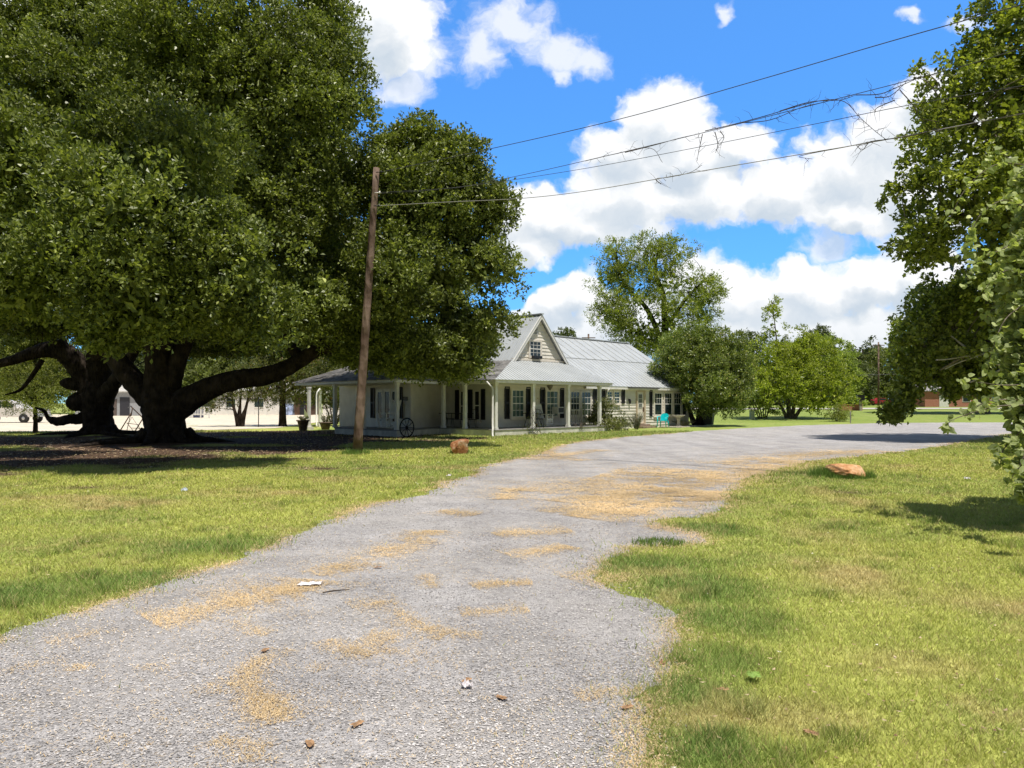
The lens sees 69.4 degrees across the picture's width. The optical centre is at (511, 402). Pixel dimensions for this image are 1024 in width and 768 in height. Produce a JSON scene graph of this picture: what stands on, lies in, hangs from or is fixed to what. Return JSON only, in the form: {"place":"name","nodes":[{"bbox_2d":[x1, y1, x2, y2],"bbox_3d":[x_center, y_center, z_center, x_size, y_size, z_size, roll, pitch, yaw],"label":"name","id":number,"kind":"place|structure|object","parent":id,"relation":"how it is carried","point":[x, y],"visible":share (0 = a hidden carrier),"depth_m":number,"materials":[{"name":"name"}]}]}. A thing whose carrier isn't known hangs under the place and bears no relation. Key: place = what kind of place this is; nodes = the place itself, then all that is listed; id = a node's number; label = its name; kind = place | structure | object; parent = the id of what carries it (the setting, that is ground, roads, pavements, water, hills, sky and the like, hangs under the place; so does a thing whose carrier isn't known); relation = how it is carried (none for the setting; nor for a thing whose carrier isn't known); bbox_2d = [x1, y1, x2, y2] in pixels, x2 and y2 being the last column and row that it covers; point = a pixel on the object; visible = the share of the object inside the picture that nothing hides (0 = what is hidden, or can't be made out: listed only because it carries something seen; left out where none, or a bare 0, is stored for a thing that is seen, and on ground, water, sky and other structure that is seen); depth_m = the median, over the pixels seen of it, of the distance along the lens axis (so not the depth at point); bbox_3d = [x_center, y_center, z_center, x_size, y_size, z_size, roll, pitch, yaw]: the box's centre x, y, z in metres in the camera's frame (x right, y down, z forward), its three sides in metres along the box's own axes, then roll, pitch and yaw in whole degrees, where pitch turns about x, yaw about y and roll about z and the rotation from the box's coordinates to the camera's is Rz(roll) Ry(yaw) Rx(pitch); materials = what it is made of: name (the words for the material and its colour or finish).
{"place":"outdoors","nodes":[
{"label":"outdoors","id":0,"kind":"place"},
{"bbox_2d":[0,414,337,431],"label":"parking lot","id":1,"kind":"structure","parent":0,"point":[212,422],"depth_m":57.32,"materials":[{"name":"concrete"}]},
{"bbox_2d":[0,400,51,422],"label":"pickup truck","id":2,"kind":"object","parent":1,"relation":"on","point":[24,418],"visible":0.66,"depth_m":59.07,"materials":[{"name":"paint"}]},
{"bbox_2d":[75,386,141,415],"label":"storefront","id":3,"kind":"object","parent":1,"relation":"on","point":[124,401],"visible":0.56,"depth_m":92.00,"materials":[{"name":"paint"}]},
{"bbox_2d":[120,397,129,415],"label":"door","id":4,"kind":"structure","parent":3,"relation":"in","point":[124,401],"depth_m":91.95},
{"bbox_2d":[192,407,209,417],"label":"porch railing","id":5,"kind":"object","parent":1,"relation":"on","point":[200,414],"visible":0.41,"depth_m":77.98,"materials":[{"name":"paint"}]},
{"bbox_2d":[204,407,278,414],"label":"rail fence","id":6,"kind":"object","parent":1,"relation":"on","point":[254,410],"visible":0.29,"depth_m":95.05,"materials":[{"name":"paint"}]},
{"bbox_2d":[292,389,317,414],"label":"brown shed","id":7,"kind":"structure","parent":1,"relation":"on","point":[298,410],"depth_m":98.00,"materials":[{"name":"wood"}]},
{"bbox_2d":[300,400,305,414],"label":"door","id":8,"kind":"structure","parent":7,"relation":"in","point":[304,406],"depth_m":97.95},
{"bbox_2d":[322,391,339,414],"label":"white shed","id":9,"kind":"structure","parent":1,"relation":"on","point":[324,412],"depth_m":96.00,"materials":[{"name":"paint"}]},
{"bbox_2d":[286,404,293,414],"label":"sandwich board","id":10,"kind":"object","parent":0,"point":[290,411],"visible":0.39,"depth_m":96.70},
{"bbox_2d":[0,494,729,767],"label":"loose gravel","id":11,"kind":"structure","parent":0,"point":[310,738],"depth_m":4.16,"materials":[{"name":"gravel"}]},
{"bbox_2d":[0,422,1012,767],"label":"gravel drive","id":12,"kind":"structure","parent":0,"point":[672,448],"depth_m":5.15,"materials":[{"name":"gravel"}]},
{"bbox_2d":[298,581,322,585],"bbox_3d":[-1.765,1.572,6.470,0.216,0.025,0.110,0,0,-9],"label":"paper scrap","id":13,"kind":"object","parent":12,"relation":"on","point":[308,583],"visible":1,"depth_m":6.47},
{"bbox_2d":[461,679,472,687],"bbox_3d":[-0.252,1.564,4.140,0.066,0.040,0.050,0,0,0],"label":"tissue","id":14,"kind":"object","parent":12,"relation":"on","point":[465,683],"visible":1,"depth_m":4.13,"materials":[{"name":"paper"}]},
{"bbox_2d":[0,432,1007,767],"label":"straw litter","id":15,"kind":"object","parent":12,"relation":"on","point":[658,504],"visible":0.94,"depth_m":6.49,"materials":[{"name":"plant"}]},
{"bbox_2d":[0,403,1023,767],"bbox_3d":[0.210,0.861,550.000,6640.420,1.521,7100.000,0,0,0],"label":"lawn","id":16,"kind":"structure","parent":0,"point":[776,419],"depth_m":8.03,"materials":[{"name":"plant"}]},
{"bbox_2d":[0,346,72,407],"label":"background tree","id":17,"kind":"object","parent":16,"relation":"on","point":[56,397],"visible":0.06,"depth_m":108.48,"materials":[{"name":"plant"}]},
{"bbox_2d":[0,339,85,432],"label":"tree","id":18,"kind":"object","parent":16,"relation":"on","point":[43,377],"visible":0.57,"depth_m":37.67,"materials":[{"name":"green plant"}]},
{"bbox_2d":[47,346,189,395],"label":"background tree","id":19,"kind":"object","parent":16,"relation":"on","point":[141,367],"visible":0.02,"depth_m":110.61,"materials":[{"name":"plant"}]},
{"bbox_2d":[121,406,141,430],"bbox_3d":[-20.563,0.878,40.234,1.795,1.474,0.957,0,0,14],"label":"swing frame","id":20,"kind":"object","parent":16,"relation":"on","point":[130,415],"visible":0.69,"depth_m":39.99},
{"bbox_2d":[0,0,308,437],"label":"oak tree","id":21,"kind":"object","parent":16,"relation":"on","point":[94,383],"visible":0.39,"depth_m":25.22,"materials":[{"name":"green plant"}]},
{"bbox_2d":[182,356,245,386],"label":"background tree","id":22,"kind":"object","parent":16,"relation":"on","point":[197,370],"visible":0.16,"depth_m":111.80,"materials":[{"name":"plant"}]},
{"bbox_2d":[200,366,285,426],"bbox_3d":[-18.500,-0.453,50.103,6.563,4.320,3.253,0,0,0],"label":"crape myrtle","id":23,"kind":"object","parent":16,"relation":"on","point":[239,416],"visible":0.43,"depth_m":49.91,"materials":[{"name":"green plant"}]},
{"bbox_2d":[204,383,293,414],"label":"white building","id":24,"kind":"structure","parent":16,"relation":"on","point":[251,404],"depth_m":100.00,"materials":[{"name":"paint"}]},
{"bbox_2d":[10,0,534,447],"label":"oak tree","id":25,"kind":"object","parent":16,"relation":"on","point":[224,188],"visible":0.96,"depth_m":23.62,"materials":[{"name":"green plant"}]},
{"bbox_2d":[228,350,332,390],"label":"background tree","id":26,"kind":"object","parent":16,"relation":"on","point":[244,362],"visible":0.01,"depth_m":108.31,"materials":[{"name":"plant"}]},
{"bbox_2d":[234,343,342,425],"bbox_3d":[-14.568,-1.899,51.224,9.058,7.346,6.445,0,0,0],"label":"shade tree","id":27,"kind":"object","parent":16,"relation":"on","point":[286,392],"visible":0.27,"depth_m":50.12,"materials":[{"name":"green plant"}]},
{"bbox_2d":[296,420,309,430],"bbox_3d":[-12.145,1.290,43.000,0.762,0.620,0.750,0,0,0],"label":"flower pot","id":28,"kind":"object","parent":16,"relation":"on","point":[302,424],"visible":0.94,"depth_m":42.78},
{"bbox_2d":[305,386,339,423],"bbox_3d":[-13.313,-0.195,55.872,4.886,3.749,3.042,0,0,-17],"label":"crape myrtle","id":29,"kind":"object","parent":16,"relation":"on","point":[326,409],"visible":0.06,"depth_m":55.95,"materials":[{"name":"green plant"}]},
{"bbox_2d":[319,422,331,429],"bbox_3d":[-11.215,1.375,44.500,0.806,0.450,0.794,0,0,0],"label":"flower pot","id":30,"kind":"object","parent":16,"relation":"on","point":[325,425],"visible":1,"depth_m":44.27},
{"bbox_2d":[341,447,370,454],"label":"grass tuft","id":31,"kind":"object","parent":16,"relation":"on","point":[349,451],"visible":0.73,"depth_m":22.93,"materials":[{"name":"plant"}]},
{"bbox_2d":[353,167,381,452],"bbox_3d":[-4.526,-2.783,23.184,0.975,9.182,0.300,0,0,3],"label":"utility pole","id":32,"kind":"object","parent":16,"relation":"on","point":[360,401],"visible":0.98,"depth_m":23.10,"materials":[{"name":"brown wood"}]},
{"bbox_2d":[379,114,1020,205],"bbox_3d":[4.005,-5.222,16.813,20.404,1.860,2.390,0,0,44],"label":"overhead wire","id":33,"kind":"object","parent":32,"relation":"attached to","point":[698,171],"visible":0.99,"depth_m":17.76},
{"bbox_2d":[649,163,701,186],"bbox_3d":[4.181,-5.603,18.348,1.525,0.481,0.466,0,0,30],"label":"dead vine","id":34,"kind":"object","parent":33,"relation":"hanging from","point":[673,176],"visible":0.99,"depth_m":18.50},
{"bbox_2d":[799,107,1023,175],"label":"dead vine","id":35,"kind":"object","parent":33,"relation":"hanging from","point":[906,136],"visible":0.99,"depth_m":14.41,"materials":[{"name":"plant"}]},
{"bbox_2d":[380,47,1023,192],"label":"overhead wire","id":36,"kind":"object","parent":32,"relation":"attached to","point":[736,124],"visible":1,"depth_m":16.79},
{"bbox_2d":[585,131,723,164],"bbox_3d":[3.534,-6.235,18.640,3.804,0.949,0.469,0,0,38],"label":"dead vine","id":37,"kind":"object","parent":36,"relation":"hanging from","point":[664,142],"visible":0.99,"depth_m":18.34,"materials":[{"name":"plant"}]},
{"bbox_2d":[705,92,886,140],"bbox_3d":[6.186,-5.982,16.274,0.601,1.591,4.186,0,0,-41],"label":"dead vine","id":38,"kind":"object","parent":36,"relation":"hanging from","point":[811,102],"visible":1,"depth_m":16.03,"materials":[{"name":"plant"}]},
{"bbox_2d":[856,73,952,132],"bbox_3d":[7.583,-5.829,14.560,0.763,1.546,1.911,0,0,-22],"label":"dead vine","id":39,"kind":"object","parent":36,"relation":"hanging from","point":[897,98],"visible":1,"depth_m":14.46,"materials":[{"name":"plant"}]},
{"bbox_2d":[380,85,1023,193],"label":"overhead wire","id":40,"kind":"object","parent":32,"relation":"attached to","point":[728,141],"visible":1,"depth_m":17.14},
{"bbox_2d":[382,3,1023,171],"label":"overhead wire","id":41,"kind":"object","parent":32,"relation":"attached to","point":[738,85],"visible":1,"depth_m":16.97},
{"bbox_2d":[399,418,413,436],"bbox_3d":[-4.867,1.142,34.245,0.764,0.919,0.241,0,0,19],"label":"wagon wheel","id":42,"kind":"object","parent":16,"relation":"on","point":[406,427],"visible":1,"depth_m":34.22,"materials":[{"name":"wood"}]},
{"bbox_2d":[450,439,468,453],"bbox_3d":[-1.652,1.377,23.410,0.600,0.482,0.496,0,0,0],"label":"boulder","id":43,"kind":"object","parent":16,"relation":"on","point":[459,446],"visible":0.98,"depth_m":23.23,"materials":[{"name":"stone"}]},
{"bbox_2d":[292,313,712,436],"bbox_3d":[-1.318,-1.613,48.042,19.098,6.525,25.467,0,0,44],"label":"farmhouse","id":44,"kind":"object","parent":16,"relation":"on","point":[543,364],"visible":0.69,"depth_m":39.99,"materials":[{"name":"white paint"}]},
{"bbox_2d":[376,389,382,426],"bbox_3d":[-7.008,0.273,39.093,0.572,1.974,0.124,0,0,44],"label":"french door","id":45,"kind":"structure","parent":44,"relation":"in","point":[379,393],"depth_m":39.14,"materials":[{"name":"paint"}]},
{"bbox_2d":[383,389,390,426],"bbox_3d":[-6.552,0.264,38.658,0.602,1.993,0.124,0,0,44],"label":"french door","id":46,"kind":"structure","parent":44,"relation":"in","point":[386,392],"depth_m":38.66,"materials":[{"name":"paint"}]},
{"bbox_2d":[375,400,400,428],"bbox_3d":[-6.205,0.557,37.043,1.135,1.427,0.759,0,0,-44],"label":"rocking chair","id":47,"kind":"object","parent":44,"relation":"on","point":[392,413],"visible":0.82,"depth_m":37.04,"materials":[{"name":"paint"}]},
{"bbox_2d":[391,389,394,426],"bbox_3d":[-6.080,0.268,38.253,0.547,1.984,0.050,0,0,44],"label":"french door","id":48,"kind":"structure","parent":44,"relation":"in","point":[392,390],"depth_m":38.32,"materials":[{"name":"paint"}]},
{"bbox_2d":[458,389,467,422],"bbox_3d":[-2.606,0.181,39.560,0.653,1.806,0.125,0,0,44],"label":"window","id":49,"kind":"structure","parent":44,"relation":"in","point":[460,391],"depth_m":39.68,"materials":[{"name":"paint"}]},
{"bbox_2d":[468,409,477,427],"bbox_3d":[-2.004,0.795,37.669,0.464,0.964,0.522,0,0,-15],"label":"patio chair","id":50,"kind":"object","parent":44,"relation":"on","point":[473,417],"visible":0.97,"depth_m":37.48,"materials":[{"name":"black wood"}]},
{"bbox_2d":[472,389,480,421],"bbox_3d":[-1.843,0.151,38.833,0.580,1.724,0.125,0,0,44],"label":"window","id":51,"kind":"structure","parent":44,"relation":"in","point":[476,392],"depth_m":38.83,"materials":[{"name":"paint"}]},
{"bbox_2d":[510,388,525,419],"bbox_3d":[0.326,0.046,39.145,0.125,1.670,1.129,0,0,44],"label":"window","id":52,"kind":"structure","parent":44,"relation":"in","point":[517,395],"depth_m":39.13,"materials":[{"name":"paint"}]},
{"bbox_2d":[518,398,545,434],"bbox_3d":[0.968,0.696,36.970,1.451,1.905,0.495,0,0,0],"label":"porch vine","id":53,"kind":"object","parent":44,"relation":"attached to","point":[534,422],"visible":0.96,"depth_m":36.98,"materials":[{"name":"green plant"}]},
{"bbox_2d":[528,339,541,357],"bbox_3d":[1.258,-2.932,40.163,0.075,1.015,1.074,0,0,44],"label":"window","id":54,"kind":"structure","parent":44,"relation":"in","point":[534,346],"depth_m":40.11,"materials":[{"name":"paint"}]},
{"bbox_2d":[535,404,555,426],"bbox_3d":[1.760,0.650,39.404,0.987,1.241,0.660,0,0,35],"label":"rocking chair","id":55,"kind":"object","parent":44,"relation":"on","point":[538,406],"visible":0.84,"depth_m":39.41,"materials":[{"name":"paint"}]},
{"bbox_2d":[545,389,559,418],"bbox_3d":[2.247,0.062,41.161,0.125,1.660,1.180,0,0,44],"label":"window","id":56,"kind":"structure","parent":44,"relation":"in","point":[551,396],"depth_m":41.13,"materials":[{"name":"paint"}]},
{"bbox_2d":[552,407,563,413],"bbox_3d":[2.556,0.400,41.173,0.475,0.360,0.520,0,0,44],"label":"air conditioner","id":57,"kind":"object","parent":44,"relation":"attached to","point":[557,410],"visible":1,"depth_m":40.98,"materials":[{"name":"paint"}]},
{"bbox_2d":[570,390,580,417],"bbox_3d":[3.644,0.049,42.626,0.125,1.584,1.002,0,0,44],"label":"window","id":58,"kind":"structure","parent":44,"relation":"in","point":[575,395],"depth_m":42.68,"materials":[{"name":"glass"}]},
{"bbox_2d":[570,408,581,424],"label":"wooden gate","id":59,"kind":"structure","parent":44,"relation":"on","point":[576,410],"depth_m":40.64,"materials":[{"name":"grey wood"}]},
{"bbox_2d":[581,390,591,417],"bbox_3d":[4.360,0.057,43.375,0.125,1.594,1.055,0,0,44],"label":"window","id":60,"kind":"structure","parent":44,"relation":"in","point":[586,395],"depth_m":43.40,"materials":[{"name":"paint"}]},
{"bbox_2d":[613,391,619,404],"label":"window","id":61,"kind":"structure","parent":44,"relation":"in","point":[615,393],"depth_m":45.61,"materials":[{"name":"paint"}]},
{"bbox_2d":[638,392,643,422],"bbox_3d":[8.253,0.290,47.451,0.143,1.980,0.739,0,0,44],"label":"door","id":62,"kind":"structure","parent":44,"relation":"in","point":[640,394],"depth_m":47.55,"materials":[{"name":"white wood"}]},
{"bbox_2d":[653,391,662,416],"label":"window","id":63,"kind":"structure","parent":44,"relation":"in","point":[658,396],"depth_m":48.92,"materials":[{"name":"paint"}]},
{"bbox_2d":[663,391,673,416],"bbox_3d":[10.532,0.087,49.853,0.125,1.723,1.118,0,0,44],"label":"window","id":64,"kind":"structure","parent":44,"relation":"in","point":[668,396],"depth_m":49.90,"materials":[{"name":"paint"}]},
{"bbox_2d":[673,391,681,414],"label":"window","id":65,"kind":"structure","parent":44,"relation":"in","point":[677,404],"depth_m":50.71,"materials":[{"name":"glass"}]},
{"bbox_2d":[672,415,684,425],"bbox_3d":[11.007,1.170,48.921,0.883,0.760,0.883,0,0,45],"label":"birdbath","id":66,"kind":"object","parent":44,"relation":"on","point":[678,417],"visible":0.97,"depth_m":48.79,"materials":[{"name":"stone"}]},
{"bbox_2d":[702,411,714,424],"bbox_3d":[13.650,0.984,51.560,0.957,1.147,0.740,0,0,29],"label":"wheelie bin","id":67,"kind":"object","parent":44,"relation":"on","point":[708,421],"visible":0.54,"depth_m":51.31,"materials":[{"name":"plastic"}]},
{"bbox_2d":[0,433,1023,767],"bbox_3d":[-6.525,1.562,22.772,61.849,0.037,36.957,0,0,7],"label":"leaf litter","id":68,"kind":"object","parent":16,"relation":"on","point":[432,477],"visible":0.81,"depth_m":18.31,"materials":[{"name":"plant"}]},
{"bbox_2d":[552,326,576,336],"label":"tree","id":69,"kind":"object","parent":16,"relation":"on","point":[568,333],"visible":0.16,"depth_m":159.18,"materials":[{"name":"plant"}]},
{"bbox_2d":[584,395,629,430],"bbox_3d":[5.435,0.676,42.307,2.671,2.342,2.720,0,0,0],"label":"flowering shrub","id":70,"kind":"object","parent":16,"relation":"on","point":[609,421],"visible":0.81,"depth_m":42.27,"materials":[{"name":"green plant"}]},
{"bbox_2d":[611,416,632,430],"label":"shrub","id":71,"kind":"object","parent":16,"relation":"on","point":[630,423],"visible":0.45,"depth_m":42.88,"materials":[{"name":"green plant"}]},
{"bbox_2d":[627,412,645,428],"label":"rosemary bush","id":72,"kind":"object","parent":16,"relation":"on","point":[636,422],"visible":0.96,"depth_m":44.91,"materials":[{"name":"green plant"}]},
{"bbox_2d":[582,227,732,366],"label":"pecan tree","id":73,"kind":"object","parent":16,"relation":"on","point":[619,319],"visible":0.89,"depth_m":74.47,"materials":[{"name":"green plant"}]},
{"bbox_2d":[631,535,684,547],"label":"grass tuft","id":74,"kind":"object","parent":16,"relation":"on","point":[654,542],"visible":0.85,"depth_m":8.36,"materials":[{"name":"plant"}]},
{"bbox_2d":[657,413,668,426],"bbox_3d":[9.747,1.110,47.685,0.692,0.889,0.702,0,0,32],"label":"plastic armchair","id":75,"kind":"object","parent":16,"relation":"on","point":[664,416],"visible":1,"depth_m":47.87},
{"bbox_2d":[672,420,694,425],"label":"lavender plant","id":76,"kind":"object","parent":16,"relation":"on","point":[685,423],"visible":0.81,"depth_m":49.46,"materials":[{"name":"green plant"}]},
{"bbox_2d":[646,319,764,424],"bbox_3d":[13.396,-2.035,51.047,7.137,7.629,7.002,0,0,31],"label":"magnolia tree","id":77,"kind":"object","parent":16,"relation":"on","point":[708,376],"visible":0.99,"depth_m":49.92,"materials":[{"name":"green plant"}]},
{"bbox_2d":[732,328,769,379],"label":"tree","id":78,"kind":"object","parent":16,"relation":"on","point":[750,334],"visible":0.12,"depth_m":148.66,"materials":[{"name":"plant"}]},
{"bbox_2d":[749,410,754,419],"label":"utility box","id":79,"kind":"object","parent":16,"relation":"on","point":[751,414],"visible":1,"depth_m":65.85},
{"bbox_2d":[747,671,761,677],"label":"fallen leaf","id":80,"kind":"object","parent":16,"relation":"on","point":[753,674],"visible":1,"depth_m":4.25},
{"bbox_2d":[735,380,781,418],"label":"multi stemmed shrub","id":81,"kind":"object","parent":16,"relation":"on","point":[757,399],"visible":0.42,"depth_m":66.92,"materials":[{"name":"green plant"}]},
{"bbox_2d":[756,367,792,404],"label":"tree","id":82,"kind":"object","parent":16,"relation":"on","point":[782,403],"visible":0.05,"depth_m":146.78,"materials":[{"name":"plant"}]},
{"bbox_2d":[737,294,866,418],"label":"multi stemmed tree","id":83,"kind":"object","parent":16,"relation":"on","point":[796,356],"visible":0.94,"depth_m":66.42,"materials":[{"name":"green plant"}]},
{"bbox_2d":[772,330,834,367],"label":"tree","id":84,"kind":"object","parent":16,"relation":"on","point":[784,337],"visible":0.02,"depth_m":163.84,"materials":[{"name":"plant"}]},
{"bbox_2d":[800,322,836,346],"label":"tree","id":85,"kind":"object","parent":16,"relation":"on","point":[823,327],"visible":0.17,"depth_m":173.83,"materials":[{"name":"plant"}]},
{"bbox_2d":[805,464,840,477],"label":"grass tuft","id":86,"kind":"object","parent":16,"relation":"on","point":[822,471],"visible":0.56,"depth_m":15.77,"materials":[{"name":"plant"}]},
{"bbox_2d":[809,332,857,373],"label":"tree","id":87,"kind":"object","parent":16,"relation":"on","point":[848,346],"visible":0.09,"depth_m":148.39,"materials":[{"name":"plant"}]},
{"bbox_2d":[820,402,853,421],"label":"young shrub","id":88,"kind":"object","parent":16,"relation":"on","point":[837,414],"visible":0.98,"depth_m":62.70,"materials":[{"name":"green plant"}]},
{"bbox_2d":[824,463,865,477],"bbox_3d":[7.155,1.471,15.883,0.872,0.334,0.644,0,0,0],"label":"boulder","id":89,"kind":"object","parent":16,"relation":"on","point":[851,469],"visible":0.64,"depth_m":15.70,"materials":[{"name":"stone"}]},
{"bbox_2d":[824,349,869,405],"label":"tree","id":90,"kind":"object","parent":16,"relation":"on","point":[850,364],"visible":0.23,"depth_m":137.91,"materials":[{"name":"plant"}]},
{"bbox_2d":[831,473,867,478],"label":"grass tuft","id":91,"kind":"object","parent":16,"relation":"on","point":[850,476],"visible":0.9,"depth_m":15.54,"materials":[{"name":"plant"}]},
{"bbox_2d":[838,404,862,410],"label":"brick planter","id":92,"kind":"object","parent":16,"relation":"on","point":[856,408],"visible":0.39,"depth_m":91.70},
{"bbox_2d":[834,384,869,405],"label":"wood tree","id":93,"kind":"object","parent":16,"relation":"on","point":[865,402],"visible":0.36,"depth_m":133.56,"materials":[{"name":"plant"}]},
{"bbox_2d":[856,395,864,410],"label":"mailbox","id":94,"kind":"object","parent":16,"relation":"on","point":[862,397],"visible":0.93,"depth_m":90.89,"materials":[{"name":"black metal"}]},
{"bbox_2d":[845,335,889,369],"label":"tree","id":95,"kind":"object","parent":16,"relation":"on","point":[865,351],"visible":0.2,"depth_m":168.48,"materials":[{"name":"plant"}]},
{"bbox_2d":[852,363,885,405],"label":"tree","id":96,"kind":"object","parent":16,"relation":"on","point":[869,391],"visible":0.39,"depth_m":142.94,"materials":[{"name":"plant"}]},
{"bbox_2d":[860,469,878,478],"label":"grass tuft","id":97,"kind":"object","parent":16,"relation":"on","point":[870,474],"visible":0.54,"depth_m":15.66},
{"bbox_2d":[858,346,897,404],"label":"tree","id":98,"kind":"object","parent":16,"relation":"on","point":[885,388],"visible":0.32,"depth_m":157.69,"materials":[{"name":"plant"}]},
{"bbox_2d":[873,342,884,405],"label":"utility pole","id":99,"kind":"object","parent":16,"relation":"on","point":[878,394],"visible":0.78,"depth_m":139.86,"materials":[{"name":"brown wood"}]},
{"bbox_2d":[883,266,1003,413],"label":"shade tree","id":100,"kind":"object","parent":16,"relation":"on","point":[892,323],"visible":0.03,"depth_m":77.75,"materials":[{"name":"green plant"}]},
{"bbox_2d":[872,0,1023,425],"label":"broadleaf tree","id":101,"kind":"object","parent":16,"relation":"on","point":[949,321],"visible":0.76,"depth_m":30.12,"materials":[{"name":"green plant"}]},
{"bbox_2d":[914,386,991,406],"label":"brick house","id":102,"kind":"structure","parent":16,"relation":"on","point":[930,399],"depth_m":125.00,"materials":[{"name":"red"}]},
{"bbox_2d":[939,396,948,406],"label":"door","id":103,"kind":"structure","parent":102,"relation":"in","point":[941,404],"depth_m":124.94,"materials":[{"name":"paint"}]},
{"bbox_2d":[938,145,1023,504],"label":"vine thicket","id":104,"kind":"object","parent":16,"relation":"on","point":[1007,388],"visible":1,"depth_m":9.33,"materials":[{"name":"green plant"}]},
{"bbox_2d":[3,0,1023,402],"label":"sky","id":105,"kind":"structure","parent":0,"point":[515,71],"materials":[{"name":"blue"}]},
{"bbox_2d":[695,408,999,408],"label":"street","id":106,"kind":"structure","parent":0,"point":[882,408],"depth_m":104.95,"materials":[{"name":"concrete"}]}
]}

